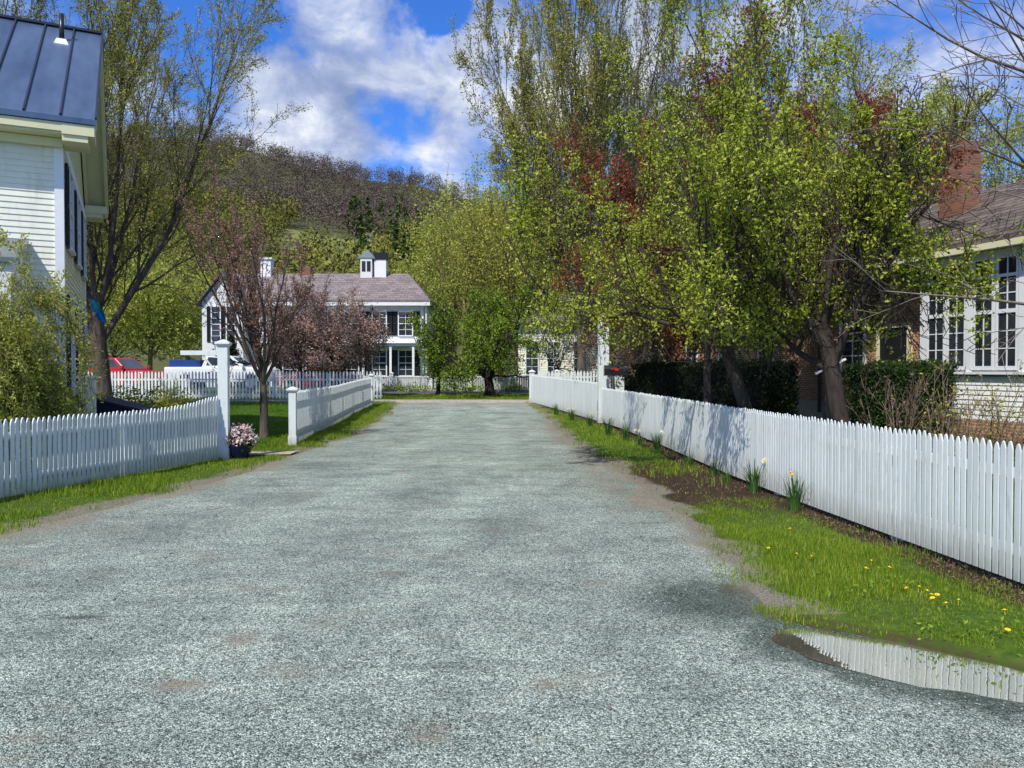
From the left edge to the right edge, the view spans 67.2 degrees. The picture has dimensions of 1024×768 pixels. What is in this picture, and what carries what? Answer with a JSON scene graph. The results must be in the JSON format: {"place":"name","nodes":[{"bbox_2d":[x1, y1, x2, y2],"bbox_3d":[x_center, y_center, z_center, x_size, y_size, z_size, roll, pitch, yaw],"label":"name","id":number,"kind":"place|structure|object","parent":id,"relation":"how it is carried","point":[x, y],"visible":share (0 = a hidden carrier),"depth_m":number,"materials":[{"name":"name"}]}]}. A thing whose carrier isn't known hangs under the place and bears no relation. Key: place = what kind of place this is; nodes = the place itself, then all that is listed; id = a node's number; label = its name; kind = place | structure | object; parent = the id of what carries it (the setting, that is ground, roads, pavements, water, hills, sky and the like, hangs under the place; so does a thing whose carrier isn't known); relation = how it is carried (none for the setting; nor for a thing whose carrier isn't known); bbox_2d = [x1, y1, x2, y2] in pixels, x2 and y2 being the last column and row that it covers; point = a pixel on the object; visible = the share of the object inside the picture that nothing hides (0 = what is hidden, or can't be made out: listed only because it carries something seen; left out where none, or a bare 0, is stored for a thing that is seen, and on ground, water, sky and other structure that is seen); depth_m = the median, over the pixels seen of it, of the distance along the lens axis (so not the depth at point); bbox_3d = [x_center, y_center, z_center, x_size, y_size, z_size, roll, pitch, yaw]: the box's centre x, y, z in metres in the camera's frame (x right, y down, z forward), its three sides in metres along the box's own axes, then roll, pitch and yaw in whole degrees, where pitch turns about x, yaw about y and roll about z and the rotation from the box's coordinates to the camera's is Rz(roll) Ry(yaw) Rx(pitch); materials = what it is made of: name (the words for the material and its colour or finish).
{"place":"outdoors","nodes":[
{"label":"outdoors","id":0,"kind":"place"},
{"bbox_2d":[3,398,377,491],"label":"lawn grass","id":1,"kind":"structure","parent":0,"point":[247,417],"depth_m":23.83,"materials":[{"name":"green plant"}]},
{"bbox_2d":[117,392,528,399],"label":"strip grass","id":2,"kind":"structure","parent":0,"point":[463,397],"depth_m":36.67,"materials":[{"name":"green plant"}]},
{"bbox_2d":[120,391,528,393],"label":"street","id":3,"kind":"structure","parent":0,"point":[448,392],"depth_m":41.43,"materials":[{"name":"grey asphalt"}]},
{"bbox_2d":[88,358,164,393],"bbox_3d":[-20.722,-0.443,40.587,4.532,1.860,2.210,0,1,12],"label":"parked car","id":4,"kind":"object","parent":3,"relation":"on","point":[130,365],"visible":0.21,"depth_m":39.80,"materials":[{"name":"red paint"}]},
{"bbox_2d":[164,356,281,390],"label":"pickup truck","id":5,"kind":"object","parent":3,"relation":"on","point":[187,366],"visible":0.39,"depth_m":40.35,"materials":[{"name":"white paint"}]},
{"bbox_2d":[278,368,362,390],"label":"parked car","id":6,"kind":"object","parent":3,"relation":"on","point":[315,380],"visible":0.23,"depth_m":40.30,"materials":[{"name":"red paint"}]},
{"bbox_2d":[87,135,668,375],"bbox_3d":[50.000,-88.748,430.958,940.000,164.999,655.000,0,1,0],"label":"hill","id":7,"kind":"structure","parent":0,"point":[140,357],"depth_m":270.26,"materials":[{"name":"plant"}]},
{"bbox_2d":[86,179,618,358],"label":"hillside budding woods","id":8,"kind":"object","parent":7,"relation":"on","point":[272,221],"visible":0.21,"depth_m":170.05,"materials":[{"name":"green plant"}]},
{"bbox_2d":[106,118,599,239],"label":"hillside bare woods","id":9,"kind":"object","parent":7,"relation":"on","point":[319,206],"visible":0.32,"depth_m":436.57,"materials":[{"name":"brown plant"}]},
{"bbox_2d":[345,192,453,290],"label":"hillside evergreen woods","id":10,"kind":"object","parent":7,"relation":"on","point":[362,238],"visible":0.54,"depth_m":205.49,"materials":[{"name":"green plant"}]},
{"bbox_2d":[0,402,1023,767],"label":"gravel driveway","id":11,"kind":"structure","parent":0,"point":[506,454],"depth_m":4.64,"materials":[{"name":"grey gravel"}]},
{"bbox_2d":[771,628,1023,702],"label":"puddle","id":12,"kind":"object","parent":11,"relation":"on","point":[907,664],"visible":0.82,"depth_m":4.26,"materials":[{"name":"liquid"}]},
{"bbox_2d":[0,377,1023,671],"bbox_3d":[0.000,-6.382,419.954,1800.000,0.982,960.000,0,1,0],"label":"ground","id":13,"kind":"structure","parent":0,"point":[996,655],"depth_m":7.50,"materials":[{"name":"green plant"}]},
{"bbox_2d":[0,13,108,462],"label":"clapboard house","id":14,"kind":"structure","parent":13,"relation":"on","point":[54,193],"depth_m":14.32,"materials":[{"name":"paint"}]},
{"bbox_2d":[67,165,75,255],"bbox_3d":[-8.852,-3.452,15.473,0.097,1.640,0.990,-1,1,-26],"label":"window","id":15,"kind":"structure","parent":14,"relation":"in","point":[71,178],"depth_m":15.74,"materials":[{"name":"white paint"}]},
{"bbox_2d":[69,294,76,387],"bbox_3d":[-8.852,-0.852,15.520,0.097,1.840,0.990,-1,1,-26],"label":"window","id":16,"kind":"structure","parent":14,"relation":"in","point":[73,362],"depth_m":15.88,"materials":[{"name":"glass"}]},
{"bbox_2d":[76,191,82,269],"bbox_3d":[-9.938,-3.492,17.669,0.097,1.640,0.990,-1,1,-26],"label":"window","id":17,"kind":"structure","parent":14,"relation":"in","point":[79,266],"depth_m":17.83,"materials":[{"name":"white paint"}]},
{"bbox_2d":[82,212,87,280],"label":"window","id":18,"kind":"structure","parent":14,"relation":"in","point":[84,277],"depth_m":20.00,"materials":[{"name":"white paint"}]},
{"bbox_2d":[83,296,106,322],"bbox_3d":[-9.916,-1.755,18.172,0.637,0.638,0.049,0,1,-20],"label":"garden flag","id":19,"kind":"object","parent":14,"relation":"attached to","point":[100,314],"visible":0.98,"depth_m":18.21,"materials":[{"name":"blue fabric"}]},
{"bbox_2d":[0,225,110,472],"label":"forsythia bush","id":20,"kind":"object","parent":13,"relation":"on","point":[24,393],"visible":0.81,"depth_m":11.77,"materials":[{"name":"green plant"}]},
{"bbox_2d":[20,375,98,450],"bbox_3d":[-8.366,0.601,13.696,1.791,1.500,0.352,-1,1,-26],"label":"porch railing","id":21,"kind":"object","parent":13,"relation":"on","point":[93,387],"visible":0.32,"depth_m":13.91,"materials":[{"name":"white wood"}]},
{"bbox_2d":[0,396,218,498],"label":"picket fence","id":22,"kind":"object","parent":13,"relation":"on","point":[120,458],"visible":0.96,"depth_m":10.93,"materials":[{"name":"paint"}]},
{"bbox_2d":[76,394,170,450],"bbox_3d":[-7.833,0.748,15.664,1.502,1.134,1.235,0,1,-10],"label":"cellar hatch","id":23,"kind":"object","parent":13,"relation":"on","point":[109,404],"visible":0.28,"depth_m":15.11,"materials":[{"name":"blue paint"}]},
{"bbox_2d":[87,236,174,357],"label":"budding tree","id":24,"kind":"object","parent":13,"relation":"on","point":[113,352],"visible":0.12,"depth_m":79.93,"materials":[{"name":"green plant"}]},
{"bbox_2d":[106,385,162,407],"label":"leafy shrub","id":25,"kind":"object","parent":13,"relation":"on","point":[129,398],"visible":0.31,"depth_m":26.01,"materials":[{"name":"green plant"}]},
{"bbox_2d":[87,244,212,369],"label":"budding tree","id":26,"kind":"object","parent":13,"relation":"on","point":[171,310],"visible":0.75,"depth_m":60.87,"materials":[{"name":"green plant"}]},
{"bbox_2d":[0,0,313,396],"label":"maple tree","id":27,"kind":"object","parent":13,"relation":"on","point":[96,329],"visible":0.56,"depth_m":27.43,"materials":[{"name":"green plant"}]},
{"bbox_2d":[143,383,193,408],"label":"leafy shrub","id":28,"kind":"object","parent":13,"relation":"on","point":[166,401],"visible":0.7,"depth_m":28.87,"materials":[{"name":"green plant"}]},
{"bbox_2d":[124,247,226,359],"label":"budding tree","id":29,"kind":"object","parent":13,"relation":"on","point":[162,279],"visible":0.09,"depth_m":74.13,"materials":[{"name":"green plant"}]},
{"bbox_2d":[162,239,232,340],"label":"budding tree","id":30,"kind":"object","parent":13,"relation":"on","point":[190,267],"visible":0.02,"depth_m":96.28,"materials":[{"name":"green plant"}]},
{"bbox_2d":[0,400,398,534],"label":"verge grass","id":31,"kind":"structure","parent":13,"relation":"on","point":[158,475],"depth_m":11.04,"materials":[{"name":"green plant"}]},
{"bbox_2d":[180,340,231,459],"bbox_3d":[-5.395,0.360,13.587,0.845,2.287,0.250,0,1,-8],"label":"sign post","id":32,"kind":"object","parent":13,"relation":"on","point":[222,352],"visible":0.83,"depth_m":13.55,"materials":[{"name":"paint"}]},
{"bbox_2d":[217,334,244,388],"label":"conifer tree","id":33,"kind":"object","parent":13,"relation":"on","point":[233,352],"visible":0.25,"depth_m":47.35,"materials":[{"name":"green plant"}]},
{"bbox_2d":[88,371,381,398],"bbox_3d":[-14.450,0.117,35.091,17.100,1.422,0.170,0,1,0],"label":"picket fence","id":34,"kind":"object","parent":13,"relation":"on","point":[274,379],"visible":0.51,"depth_m":35.01,"materials":[{"name":"paint"}]},
{"bbox_2d":[220,422,258,458],"bbox_3d":[-4.844,1.005,13.774,0.632,0.650,0.650,0,1,0],"label":"flower pot","id":35,"kind":"object","parent":13,"relation":"on","point":[242,444],"visible":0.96,"depth_m":13.64,"materials":[{"name":"blue ceramic"}]},
{"bbox_2d":[171,160,316,438],"bbox_3d":[-5.968,-1.712,17.437,3.010,6.237,3.318,-1,1,-31],"label":"redbud tree","id":36,"kind":"object","parent":13,"relation":"on","point":[249,324],"visible":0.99,"depth_m":17.26,"materials":[{"name":"brown plant"}]},
{"bbox_2d":[286,387,298,445],"bbox_3d":[-4.600,0.756,16.166,0.230,1.401,0.230,0,1,-5],"label":"gate post","id":37,"kind":"object","parent":13,"relation":"on","point":[292,402],"visible":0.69,"depth_m":16.09,"materials":[{"name":"paint"}]},
{"bbox_2d":[260,283,347,389],"bbox_3d":[-9.959,-2.185,37.590,4.992,5.916,4.142,0,1,0],"label":"plum tree","id":38,"kind":"object","parent":13,"relation":"on","point":[294,358],"visible":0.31,"depth_m":36.66,"materials":[{"name":"pink plant"}]},
{"bbox_2d":[195,250,441,386],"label":"farmhouse","id":39,"kind":"object","parent":13,"relation":"on","point":[397,297],"visible":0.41,"depth_m":49.96,"materials":[{"name":"white siding"},{"name":"pale slate"},{"name":"glass"}]},
{"bbox_2d":[211,305,220,341],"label":"window","id":40,"kind":"structure","parent":39,"relation":"in","point":[215,333],"depth_m":48.92,"materials":[{"name":"white paint"}]},
{"bbox_2d":[372,349,386,375],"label":"window","id":41,"kind":"structure","parent":39,"relation":"in","point":[382,357],"depth_m":49.95,"materials":[{"name":"glass"}]},
{"bbox_2d":[398,349,411,375],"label":"window","id":42,"kind":"structure","parent":39,"relation":"in","point":[404,355],"depth_m":49.95,"materials":[{"name":"glass"}]},
{"bbox_2d":[398,311,412,335],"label":"window","id":43,"kind":"structure","parent":39,"relation":"in","point":[402,315],"depth_m":49.90,"materials":[{"name":"white paint"}]},
{"bbox_2d":[127,400,528,402],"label":"kerb","id":44,"kind":"structure","parent":13,"relation":"on","point":[447,401],"depth_m":33.10,"materials":[{"name":"concrete"}]},
{"bbox_2d":[290,283,372,387],"bbox_3d":[-8.967,-2.212,38.306,3.872,5.946,4.482,0,1,-13],"label":"plum tree","id":45,"kind":"object","parent":13,"relation":"on","point":[307,323],"visible":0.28,"depth_m":37.55,"materials":[{"name":"pink plant"}]},
{"bbox_2d":[297,377,370,440],"bbox_3d":[-5.240,0.568,23.506,0.241,1.410,14.437,0,1,-4],"label":"picket fence","id":46,"kind":"object","parent":13,"relation":"on","point":[318,409],"visible":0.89,"depth_m":20.96,"materials":[{"name":"paint"}]},
{"bbox_2d":[293,267,393,382],"bbox_3d":[-8.282,-2.437,36.506,5.051,6.492,4.300,0,1,0],"label":"plum tree","id":47,"kind":"object","parent":13,"relation":"on","point":[350,344],"visible":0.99,"depth_m":36.10,"materials":[{"name":"pink plant"}]},
{"bbox_2d":[351,240,439,341],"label":"budding tree","id":48,"kind":"object","parent":13,"relation":"on","point":[396,269],"visible":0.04,"depth_m":85.98,"materials":[{"name":"green plant"}]},
{"bbox_2d":[409,315,467,394],"bbox_3d":[-3.644,-1.319,39.357,2.994,4.313,2.770,0,1,-20],"label":"apple tree","id":49,"kind":"object","parent":13,"relation":"on","point":[428,352],"visible":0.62,"depth_m":39.13,"materials":[{"name":"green plant"}]},
{"bbox_2d":[390,151,500,375],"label":"budding tree","id":50,"kind":"object","parent":13,"relation":"on","point":[421,236],"visible":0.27,"depth_m":70.57,"materials":[{"name":"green plant"}]},
{"bbox_2d":[392,154,514,365],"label":"budding tree","id":51,"kind":"object","parent":13,"relation":"on","point":[441,274],"visible":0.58,"depth_m":57.67,"materials":[{"name":"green plant"}]},
{"bbox_2d":[352,372,611,388],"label":"board fence","id":52,"kind":"object","parent":13,"relation":"on","point":[414,379],"visible":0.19,"depth_m":43.30,"materials":[{"name":"paint"}]},
{"bbox_2d":[403,279,561,395],"bbox_3d":[-1.790,-2.341,38.427,7.141,6.243,7.096,0,1,23],"label":"apple tree","id":53,"kind":"object","parent":13,"relation":"on","point":[480,345],"visible":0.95,"depth_m":38.37,"materials":[{"name":"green plant"}]},
{"bbox_2d":[439,115,537,377],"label":"budding tree","id":54,"kind":"object","parent":13,"relation":"on","point":[448,184],"visible":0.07,"depth_m":76.37,"materials":[{"name":"green plant"}]},
{"bbox_2d":[432,174,589,357],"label":"budding tree","id":55,"kind":"object","parent":13,"relation":"on","point":[504,256],"visible":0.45,"depth_m":50.73,"materials":[{"name":"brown plant"}]},
{"bbox_2d":[499,161,595,294],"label":"budding tree","id":56,"kind":"object","parent":13,"relation":"on","point":[532,258],"visible":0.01,"depth_m":65.44,"materials":[{"name":"green plant"}]},
{"bbox_2d":[527,303,593,375],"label":"blossom tree","id":57,"kind":"object","parent":13,"relation":"on","point":[556,354],"visible":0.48,"depth_m":44.44,"materials":[{"name":"white plant"}]},
{"bbox_2d":[532,375,596,420],"bbox_3d":[1.800,0.408,28.056,0.209,1.433,9.611,0,1,-10],"label":"picket fence","id":58,"kind":"object","parent":13,"relation":"on","point":[564,394],"visible":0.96,"depth_m":27.05,"materials":[{"name":"paint"}]},
{"bbox_2d":[448,0,692,380],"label":"maple tree","id":59,"kind":"object","parent":13,"relation":"on","point":[597,75],"visible":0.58,"depth_m":35.26,"materials":[{"name":"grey plant"}]},
{"bbox_2d":[538,371,617,386],"bbox_3d":[3.797,0.156,33.191,5.404,1.482,0.170,0,1,-2],"label":"picket fence","id":60,"kind":"object","parent":13,"relation":"on","point":[579,376],"visible":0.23,"depth_m":33.06,"materials":[{"name":"paint"}]},
{"bbox_2d":[512,295,650,386],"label":"cream house","id":61,"kind":"structure","parent":13,"relation":"on","point":[547,366],"depth_m":49.97,"materials":[{"name":"white"}]},
{"bbox_2d":[525,343,538,374],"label":"window","id":62,"kind":"structure","parent":61,"relation":"in","point":[528,365],"depth_m":49.95,"materials":[{"name":"white paint"}]},
{"bbox_2d":[547,341,560,374],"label":"window","id":63,"kind":"structure","parent":61,"relation":"in","point":[549,365],"depth_m":49.95,"materials":[{"name":"white paint"}]},
{"bbox_2d":[543,231,658,371],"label":"budding tree","id":64,"kind":"object","parent":13,"relation":"on","point":[586,292],"visible":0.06,"depth_m":46.27,"materials":[{"name":"green plant"}]},
{"bbox_2d":[597,317,608,422],"bbox_3d":[2.720,-0.389,22.947,0.390,3.409,0.390,0,1,0],"label":"tall post","id":65,"kind":"object","parent":13,"relation":"on","point":[602,381],"visible":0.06,"depth_m":22.80,"materials":[{"name":"paint"}]},
{"bbox_2d":[604,365,630,389],"bbox_3d":[3.067,-0.091,22.442,0.765,0.925,0.294,0,1,0],"label":"mailbox","id":66,"kind":"object","parent":13,"relation":"on","point":[611,371],"visible":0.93,"depth_m":22.32,"materials":[{"name":"black metal"}]},
{"bbox_2d":[527,401,767,497],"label":"verge grass","id":67,"kind":"structure","parent":13,"relation":"on","point":[594,427],"depth_m":15.72,"materials":[{"name":"green plant"}]},
{"bbox_2d":[546,0,752,359],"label":"maple tree","id":68,"kind":"object","parent":13,"relation":"on","point":[648,91],"visible":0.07,"depth_m":43.44,"materials":[{"name":"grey plant"}]},
{"bbox_2d":[570,239,739,388],"bbox_3d":[4.815,-1.876,24.536,5.936,6.432,6.927,0,1,0],"label":"hawthorn tree","id":69,"kind":"object","parent":13,"relation":"on","point":[635,354],"visible":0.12,"depth_m":23.69,"materials":[{"name":"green plant"}]},
{"bbox_2d":[616,358,800,418],"bbox_3d":[5.153,0.288,21.301,1.429,2.043,6.361,-1,1,-27],"label":"hedge","id":70,"kind":"object","parent":13,"relation":"on","point":[769,391],"visible":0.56,"depth_m":19.77,"materials":[{"name":"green plant"}]},
{"bbox_2d":[557,0,918,403],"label":"crab apple tree","id":71,"kind":"object","parent":13,"relation":"on","point":[651,204],"visible":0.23,"depth_m":15.79,"materials":[{"name":"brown plant"}]},
{"bbox_2d":[493,0,1000,411],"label":"crab apple tree","id":72,"kind":"object","parent":13,"relation":"on","point":[706,288],"visible":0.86,"depth_m":11.57,"materials":[{"name":"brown plant"}]},
{"bbox_2d":[737,457,765,492],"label":"daffodil plant","id":73,"kind":"object","parent":13,"relation":"on","point":[754,477],"visible":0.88,"depth_m":9.93,"materials":[{"name":"green plant"}]},
{"bbox_2d":[546,0,982,362],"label":"copper beech tree","id":74,"kind":"object","parent":13,"relation":"on","point":[622,189],"visible":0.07,"depth_m":21.00,"materials":[{"name":"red plant"}]},
{"bbox_2d":[778,469,808,511],"bbox_3d":[3.197,1.206,8.708,0.356,0.473,0.401,0,1,-20],"label":"daffodil plant","id":75,"kind":"object","parent":13,"relation":"on","point":[794,501],"visible":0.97,"depth_m":8.66,"materials":[{"name":"green plant"}]},
{"bbox_2d":[602,388,1023,583],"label":"picket fence","id":76,"kind":"object","parent":13,"relation":"on","point":[729,437],"visible":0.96,"depth_m":7.49,"materials":[{"name":"paint"}]},
{"bbox_2d":[605,442,1023,610],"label":"leaf litter","id":77,"kind":"object","parent":13,"relation":"on","point":[952,564],"visible":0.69,"depth_m":7.30,"materials":[{"name":"brown plant"}]},
{"bbox_2d":[815,358,845,420],"bbox_3d":[6.858,0.368,16.590,0.641,1.860,0.050,0,1,10],"label":"hand rail","id":78,"kind":"object","parent":13,"relation":"on","point":[824,396],"visible":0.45,"depth_m":16.58,"materials":[{"name":"metal"}]},
{"bbox_2d":[658,46,1023,477],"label":"crab apple tree","id":79,"kind":"object","parent":13,"relation":"on","point":[892,206],"visible":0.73,"depth_m":10.62,"materials":[{"name":"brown plant"}]},
{"bbox_2d":[667,496,1023,652],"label":"verge grass","id":80,"kind":"structure","parent":13,"relation":"on","point":[832,569],"depth_m":5.97,"materials":[{"name":"green plant"}]},
{"bbox_2d":[673,138,1023,442],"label":"brick house","id":81,"kind":"structure","parent":13,"relation":"on","point":[989,368],"depth_m":18.61,"materials":[{"name":"white paint"}]},
{"bbox_2d":[839,310,866,371],"bbox_3d":[9.929,-1.279,22.484,0.097,1.840,1.040,0,1,-17],"label":"window","id":82,"kind":"structure","parent":81,"relation":"in","point":[854,355],"depth_m":22.45,"materials":[{"name":"black glass"}]},
{"bbox_2d":[876,323,912,361],"bbox_3d":[10.389,-0.516,20.966,0.098,2.230,1.200,0,1,-17],"label":"door","id":83,"kind":"structure","parent":81,"relation":"in","point":[898,348],"depth_m":20.92,"materials":[{"name":"beige paint"}]},
{"bbox_2d":[926,265,946,368],"bbox_3d":[10.471,-1.626,19.004,0.047,2.560,0.560,0,1,-17],"label":"window","id":84,"kind":"structure","parent":81,"relation":"in","point":[934,349],"depth_m":19.03,"materials":[{"name":"white paint"}]},
{"bbox_2d":[946,263,966,369],"bbox_3d":[10.644,-1.615,18.431,0.047,2.560,0.560,0,1,-17],"label":"window","id":85,"kind":"structure","parent":81,"relation":"in","point":[961,355],"depth_m":18.43,"materials":[{"name":"white paint"}]},
{"bbox_2d":[972,257,995,369],"bbox_3d":[10.858,-1.602,17.725,0.047,2.560,0.560,0,1,-17],"label":"window","id":86,"kind":"structure","parent":81,"relation":"in","point":[988,360],"depth_m":17.69,"materials":[{"name":"white paint"}]},
{"bbox_2d":[995,253,1018,369],"bbox_3d":[11.030,-1.592,17.150,0.047,2.560,0.560,0,1,-17],"label":"window","id":87,"kind":"structure","parent":81,"relation":"in","point":[1003,321],"depth_m":17.14,"materials":[{"name":"white paint"}]},
{"bbox_2d":[679,0,1023,283],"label":"ash tree","id":88,"kind":"object","parent":13,"relation":"on","point":[930,105],"visible":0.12,"depth_m":27.64,"materials":[{"name":"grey plant"}]},
{"bbox_2d":[852,566,926,591],"bbox_3d":[2.748,1.450,5.578,0.601,0.222,0.468,-1,1,-36],"label":"weed plant","id":89,"kind":"object","parent":13,"relation":"on","point":[887,577],"visible":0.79,"depth_m":5.61,"materials":[{"name":"green plant"}]},
{"bbox_2d":[845,345,942,478],"bbox_3d":[5.395,0.432,11.111,1.345,2.002,1.667,0,1,0],"label":"bare shrub","id":90,"kind":"object","parent":13,"relation":"on","point":[906,407],"visible":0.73,"depth_m":10.93,"materials":[{"name":"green plant"}]},
{"bbox_2d":[841,357,962,445],"bbox_3d":[8.112,0.427,16.077,2.014,2.015,1.526,0,1,-13],"label":"hedge","id":91,"kind":"object","parent":13,"relation":"on","point":[894,371],"visible":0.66,"depth_m":15.62,"materials":[{"name":"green plant"}]},
{"bbox_2d":[818,0,1023,383],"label":"bare tree","id":92,"kind":"object","parent":13,"relation":"on","point":[997,62],"visible":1,"depth_m":9.15,"materials":[{"name":"brown plant"}]},
{"bbox_2d":[879,351,1012,496],"bbox_3d":[5.253,0.525,9.464,0.990,1.874,1.248,0,1,-12],"label":"bare shrub","id":93,"kind":"object","parent":13,"relation":"on","point":[942,415],"visible":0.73,"depth_m":9.40,"materials":[{"name":"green plant"}]},
{"bbox_2d":[906,606,993,642],"bbox_3d":[2.574,1.472,4.673,0.488,0.262,0.492,0,1,0],"label":"weed plant","id":94,"kind":"object","parent":13,"relation":"on","point":[935,618],"visible":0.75,"depth_m":4.67,"materials":[{"name":"green plant"}]},
{"bbox_2d":[884,51,1023,201],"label":"locust tree","id":95,"kind":"object","parent":13,"relation":"on","point":[1021,177],"visible":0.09,"depth_m":36.49,"materials":[{"name":"green plant"}]},
{"bbox_2d":[938,384,999,456],"bbox_3d":[7.661,0.696,13.066,0.786,1.402,1.104,0,1,0],"label":"bare shrub","id":96,"kind":"object","parent":13,"relation":"on","point":[958,422],"visible":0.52,"depth_m":12.96,"materials":[{"name":"brown plant"}]},
{"bbox_2d":[932,612,1023,656],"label":"weed plant","id":97,"kind":"object","parent":13,"relation":"on","point":[995,629],"visible":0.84,"depth_m":4.55,"materials":[{"name":"green plant"}]},
{"bbox_2d":[934,359,1023,487],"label":"bare shrub","id":98,"kind":"object","parent":13,"relation":"on","point":[991,424],"visible":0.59,"depth_m":10.25,"materials":[{"name":"brown plant"}]},
{"bbox_2d":[954,428,1023,456],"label":"leafy shrub","id":99,"kind":"object","parent":13,"relation":"on","point":[1003,439],"visible":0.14,"depth_m":13.92,"materials":[{"name":"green plant"}]},
{"bbox_2d":[963,373,1023,497],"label":"bare shrub","id":100,"kind":"object","parent":13,"relation":"on","point":[996,428],"visible":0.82,"depth_m":9.64,"materials":[{"name":"brown plant"}]},
{"bbox_2d":[0,0,1023,219],"label":"sky","id":101,"kind":"structure","parent":0,"point":[381,80],"materials":[{"name":"blue"}]},
{"bbox_2d":[793,417,1021,582],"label":"garden grass","id":102,"kind":"structure","parent":0,"point":[954,507],"depth_m":8.85,"materials":[{"name":"green plant"}]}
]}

